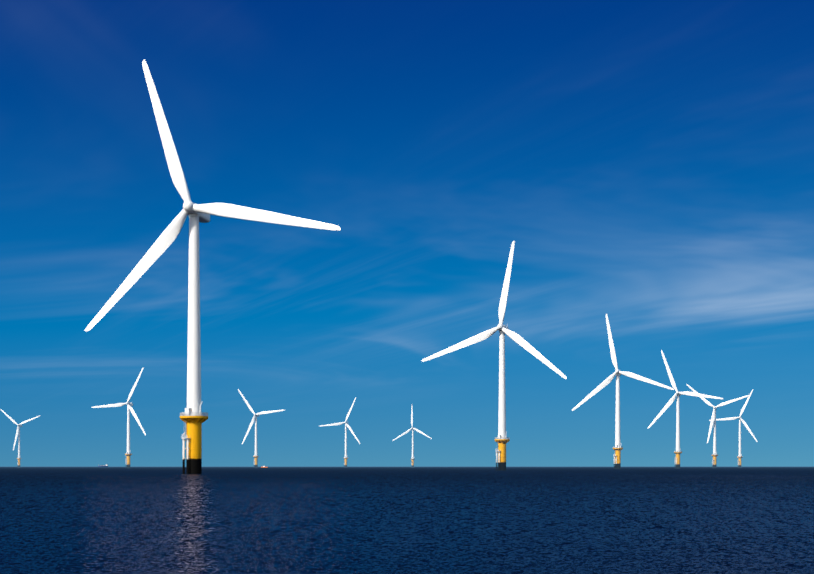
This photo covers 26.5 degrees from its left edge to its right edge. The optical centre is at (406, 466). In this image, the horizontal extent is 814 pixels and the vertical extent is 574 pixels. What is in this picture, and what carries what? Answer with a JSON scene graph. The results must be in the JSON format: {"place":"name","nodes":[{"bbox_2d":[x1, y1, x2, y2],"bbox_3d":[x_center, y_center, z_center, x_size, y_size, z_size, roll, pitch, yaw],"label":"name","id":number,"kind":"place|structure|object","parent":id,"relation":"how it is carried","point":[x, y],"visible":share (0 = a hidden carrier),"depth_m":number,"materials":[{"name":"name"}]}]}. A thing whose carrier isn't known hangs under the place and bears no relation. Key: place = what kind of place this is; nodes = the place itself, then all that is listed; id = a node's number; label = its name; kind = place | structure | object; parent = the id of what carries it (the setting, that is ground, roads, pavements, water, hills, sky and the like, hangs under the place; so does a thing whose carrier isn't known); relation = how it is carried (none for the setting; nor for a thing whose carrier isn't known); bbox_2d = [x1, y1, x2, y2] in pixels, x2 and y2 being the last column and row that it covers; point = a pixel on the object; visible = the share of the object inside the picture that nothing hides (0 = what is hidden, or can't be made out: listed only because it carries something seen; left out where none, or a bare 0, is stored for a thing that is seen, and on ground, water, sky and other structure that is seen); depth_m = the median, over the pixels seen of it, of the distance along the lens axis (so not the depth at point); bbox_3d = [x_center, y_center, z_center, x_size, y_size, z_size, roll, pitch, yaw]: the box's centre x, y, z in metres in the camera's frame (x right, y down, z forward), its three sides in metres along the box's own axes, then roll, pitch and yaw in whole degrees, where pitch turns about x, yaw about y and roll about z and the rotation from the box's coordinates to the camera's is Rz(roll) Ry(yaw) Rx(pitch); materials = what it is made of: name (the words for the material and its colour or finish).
{"place":"outdoors","nodes":[
{"label":"outdoors","id":0,"kind":"place"},
{"bbox_2d":[253,413,259,467],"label":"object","id":1,"kind":"object","parent":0,"point":[255,456],"visible":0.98,"depth_m":2833.74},
{"bbox_2d":[238,389,283,443],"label":"turbine rotor blades","id":2,"kind":"object","parent":1,"relation":"attached to","point":[253,412],"visible":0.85,"depth_m":2832.17,"materials":[{"name":"white plastic"}]},
{"bbox_2d":[344,422,347,467],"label":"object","id":3,"kind":"object","parent":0,"point":[345,458],"visible":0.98,"depth_m":3355.55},
{"bbox_2d":[320,397,359,443],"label":"turbine rotor blades","id":4,"kind":"object","parent":3,"relation":"attached to","point":[347,425],"visible":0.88,"depth_m":3352.85,"materials":[{"name":"white plastic"}]},
{"bbox_2d":[0,466,813,573],"bbox_3d":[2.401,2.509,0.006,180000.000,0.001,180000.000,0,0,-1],"label":"sea","id":5,"kind":"structure","parent":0,"point":[411,520],"depth_m":80.28,"materials":[{"name":"liquid"}]},
{"bbox_2d":[17,424,21,467],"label":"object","id":6,"kind":"object","parent":5,"relation":"on","point":[18,462],"visible":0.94,"depth_m":3565.03,"materials":[{"name":"grey"}]},
{"bbox_2d":[0,409,39,449],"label":"turbine rotor blades","id":7,"kind":"object","parent":6,"relation":"attached to","point":[13,421],"visible":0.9,"depth_m":3561.58,"materials":[{"name":"white plastic"}]},
{"bbox_2d":[125,401,132,467],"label":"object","id":8,"kind":"object","parent":5,"relation":"on","point":[127,454],"visible":0.94,"depth_m":2333.76,"materials":[{"name":"grey"}]},
{"bbox_2d":[92,367,145,434],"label":"turbine rotor blades","id":9,"kind":"object","parent":8,"relation":"attached to","point":[128,405],"visible":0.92,"depth_m":2330.40,"materials":[{"name":"white plastic"}]},
{"bbox_2d":[180,201,209,473],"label":"wind turbine tower","id":10,"kind":"structure","parent":5,"relation":"in","point":[192,418],"depth_m":568.73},
{"bbox_2d":[84,59,340,331],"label":"turbine rotor blades","id":11,"kind":"object","parent":10,"relation":"attached to","point":[163,242],"visible":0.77,"depth_m":567.83,"materials":[{"name":"white plastic"}]},
{"bbox_2d":[494,324,509,470],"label":"turbine tower","id":12,"kind":"structure","parent":5,"relation":"in","point":[501,439],"depth_m":1056.71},
{"bbox_2d":[421,241,566,378],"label":"turbine rotor blades","id":13,"kind":"object","parent":12,"relation":"attached to","point":[517,339],"visible":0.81,"depth_m":1055.85,"materials":[{"name":"white plastic"}]},
{"bbox_2d":[613,369,622,468],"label":"turbine tower","id":14,"kind":"structure","parent":5,"relation":"in","point":[617,448],"depth_m":1550.12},
{"bbox_2d":[572,314,673,410],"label":"turbine rotor blades","id":15,"kind":"object","parent":14,"relation":"attached to","point":[607,381],"visible":0.88,"depth_m":1549.49,"materials":[{"name":"white plastic"}]},
{"bbox_2d":[674,391,681,468],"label":"turbine tower","id":16,"kind":"structure","parent":5,"relation":"in","point":[677,452],"depth_m":1993.43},
{"bbox_2d":[647,350,722,428],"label":"turbine rotor blades","id":17,"kind":"object","parent":16,"relation":"attached to","point":[670,401],"visible":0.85,"depth_m":1993.26,"materials":[{"name":"white plastic"}]},
{"bbox_2d":[712,406,717,467],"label":"turbine tower","id":18,"kind":"structure","parent":5,"relation":"in","point":[714,455],"depth_m":2504.30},
{"bbox_2d":[686,384,749,442],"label":"turbine rotor blades","id":19,"kind":"object","parent":18,"relation":"attached to","point":[707,402],"visible":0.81,"depth_m":2500.71,"materials":[{"name":"white plastic"}]},
{"bbox_2d":[737,416,742,467],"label":"turbine tower","id":20,"kind":"structure","parent":5,"relation":"in","point":[740,456],"depth_m":2999.18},
{"bbox_2d":[709,390,757,441],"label":"turbine rotor blades","id":21,"kind":"object","parent":20,"relation":"attached to","point":[741,419],"visible":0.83,"depth_m":2996.13,"materials":[{"name":"white plastic"}]},
{"bbox_2d":[0,0,813,465],"label":"sky","id":22,"kind":"structure","parent":0,"point":[648,165],"materials":[{"name":"blue"}]},
{"bbox_2d":[411,427,414,467],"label":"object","id":23,"kind":"object","parent":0,"point":[412,459],"visible":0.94,"depth_m":3824.78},
{"bbox_2d":[392,406,431,440],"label":"turbine rotor blades","id":24,"kind":"object","parent":23,"relation":"attached to","point":[415,429],"visible":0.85,"depth_m":3824.73,"materials":[{"name":"white plastic"}]}
]}

